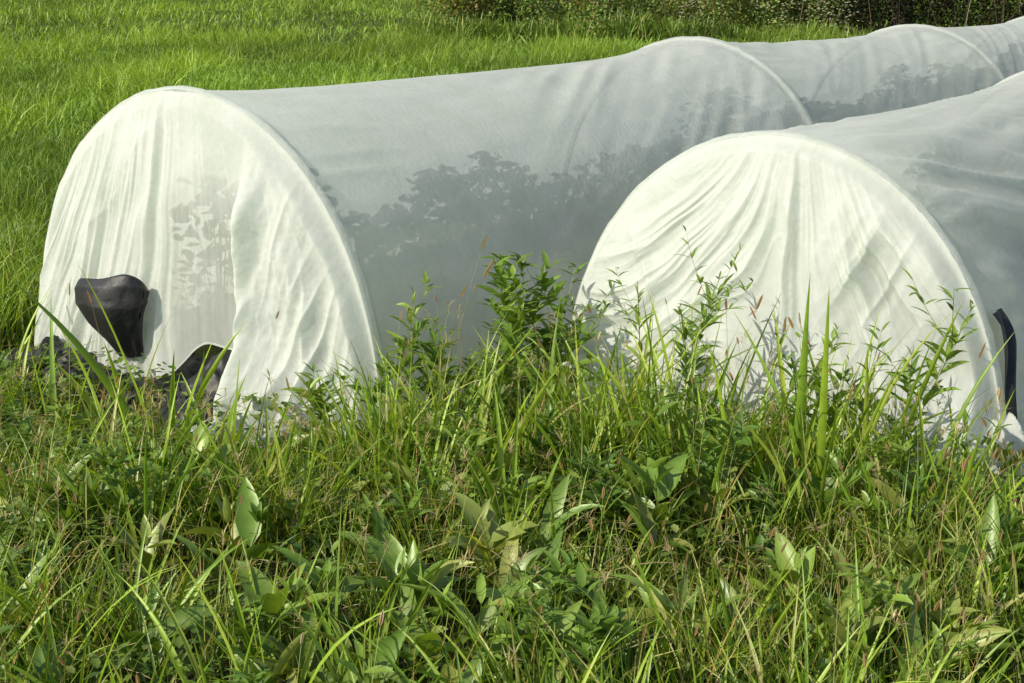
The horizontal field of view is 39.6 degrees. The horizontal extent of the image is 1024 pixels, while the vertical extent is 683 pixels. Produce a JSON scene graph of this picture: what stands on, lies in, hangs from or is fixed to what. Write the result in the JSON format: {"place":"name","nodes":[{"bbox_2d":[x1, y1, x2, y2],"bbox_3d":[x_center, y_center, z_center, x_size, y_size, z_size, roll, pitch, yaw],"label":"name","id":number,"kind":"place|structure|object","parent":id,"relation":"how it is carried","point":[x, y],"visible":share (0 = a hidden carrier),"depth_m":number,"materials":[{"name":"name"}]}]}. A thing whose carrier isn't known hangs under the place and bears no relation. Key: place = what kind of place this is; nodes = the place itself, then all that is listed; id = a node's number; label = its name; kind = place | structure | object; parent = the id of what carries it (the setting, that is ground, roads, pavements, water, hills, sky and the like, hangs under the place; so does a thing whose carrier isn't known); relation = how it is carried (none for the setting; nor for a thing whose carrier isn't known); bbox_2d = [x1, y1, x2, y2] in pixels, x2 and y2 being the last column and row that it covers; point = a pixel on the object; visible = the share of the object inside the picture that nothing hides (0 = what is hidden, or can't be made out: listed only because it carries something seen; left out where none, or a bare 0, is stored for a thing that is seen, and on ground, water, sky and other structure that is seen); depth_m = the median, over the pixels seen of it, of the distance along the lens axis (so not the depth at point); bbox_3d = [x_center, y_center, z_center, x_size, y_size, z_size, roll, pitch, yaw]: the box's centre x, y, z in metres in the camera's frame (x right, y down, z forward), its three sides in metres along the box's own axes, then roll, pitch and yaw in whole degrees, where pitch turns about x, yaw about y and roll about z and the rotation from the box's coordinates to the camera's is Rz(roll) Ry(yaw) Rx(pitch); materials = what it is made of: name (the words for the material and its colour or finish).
{"place":"outdoors","nodes":[
{"label":"outdoors","id":0,"kind":"place"},
{"bbox_2d":[0,0,1023,351],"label":"lawn grass","id":1,"kind":"structure","parent":0,"point":[114,74],"depth_m":22.80,"materials":[{"name":"green plant"}]},
{"bbox_2d":[0,0,1023,682],"bbox_3d":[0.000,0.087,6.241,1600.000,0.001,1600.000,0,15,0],"label":"ground","id":2,"kind":"structure","parent":0,"point":[202,350],"depth_m":4.23,"materials":[{"name":"green plant"}]},
{"bbox_2d":[1,335,231,427],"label":"black plastic mulch","id":3,"kind":"object","parent":2,"relation":"on","point":[189,368],"visible":0.31,"depth_m":5.77,"materials":[{"name":"black plastic"}]},
{"bbox_2d":[74,274,149,357],"bbox_3d":[-1.618,-0.115,5.767,0.382,0.367,0.223,14,20,41],"label":"black plastic bag","id":4,"kind":"object","parent":3,"relation":"on","point":[122,299],"visible":0.94,"depth_m":5.66,"materials":[{"name":"black plastic"}]},
{"bbox_2d":[0,225,1023,682],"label":"tall weeds","id":5,"kind":"object","parent":2,"relation":"on","point":[652,471],"visible":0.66,"depth_m":4.14,"materials":[{"name":"green plant"}]},
{"bbox_2d":[0,341,1023,682],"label":"broadleaf weeds","id":6,"kind":"object","parent":2,"relation":"on","point":[284,655],"visible":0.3,"depth_m":3.76,"materials":[{"name":"green plant"}]},
{"bbox_2d":[34,16,1023,446],"label":"row cover tunnel","id":7,"kind":"structure","parent":2,"relation":"on","point":[320,218],"depth_m":5.79,"materials":[{"name":"fabric"}]},
{"bbox_2d":[397,0,869,42],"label":"wildflowers","id":8,"kind":"object","parent":2,"relation":"on","point":[631,28],"visible":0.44,"depth_m":28.81,"materials":[{"name":"green plant"}]},
{"bbox_2d":[407,0,1023,42],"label":"hedgerow","id":9,"kind":"object","parent":2,"relation":"on","point":[515,8],"visible":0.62,"depth_m":29.61,"materials":[{"name":"green plant"}]},
{"bbox_2d":[525,71,1023,507],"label":"row cover tunnel","id":10,"kind":"structure","parent":2,"relation":"on","point":[835,213],"depth_m":5.05,"materials":[{"name":"fabric"}]},
{"bbox_2d":[993,308,1017,419],"bbox_3d":[1.668,0.166,4.840,0.126,0.559,0.154,0,15,0],"label":"black strap","id":11,"kind":"object","parent":10,"relation":"attached to","point":[1010,346],"visible":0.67,"depth_m":4.79,"materials":[{"name":"plastic"}]},
{"bbox_2d":[890,1,913,25],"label":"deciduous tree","id":12,"kind":"object","parent":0,"point":[900,15],"visible":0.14,"depth_m":34.51,"materials":[{"name":"green plant"}]}
]}

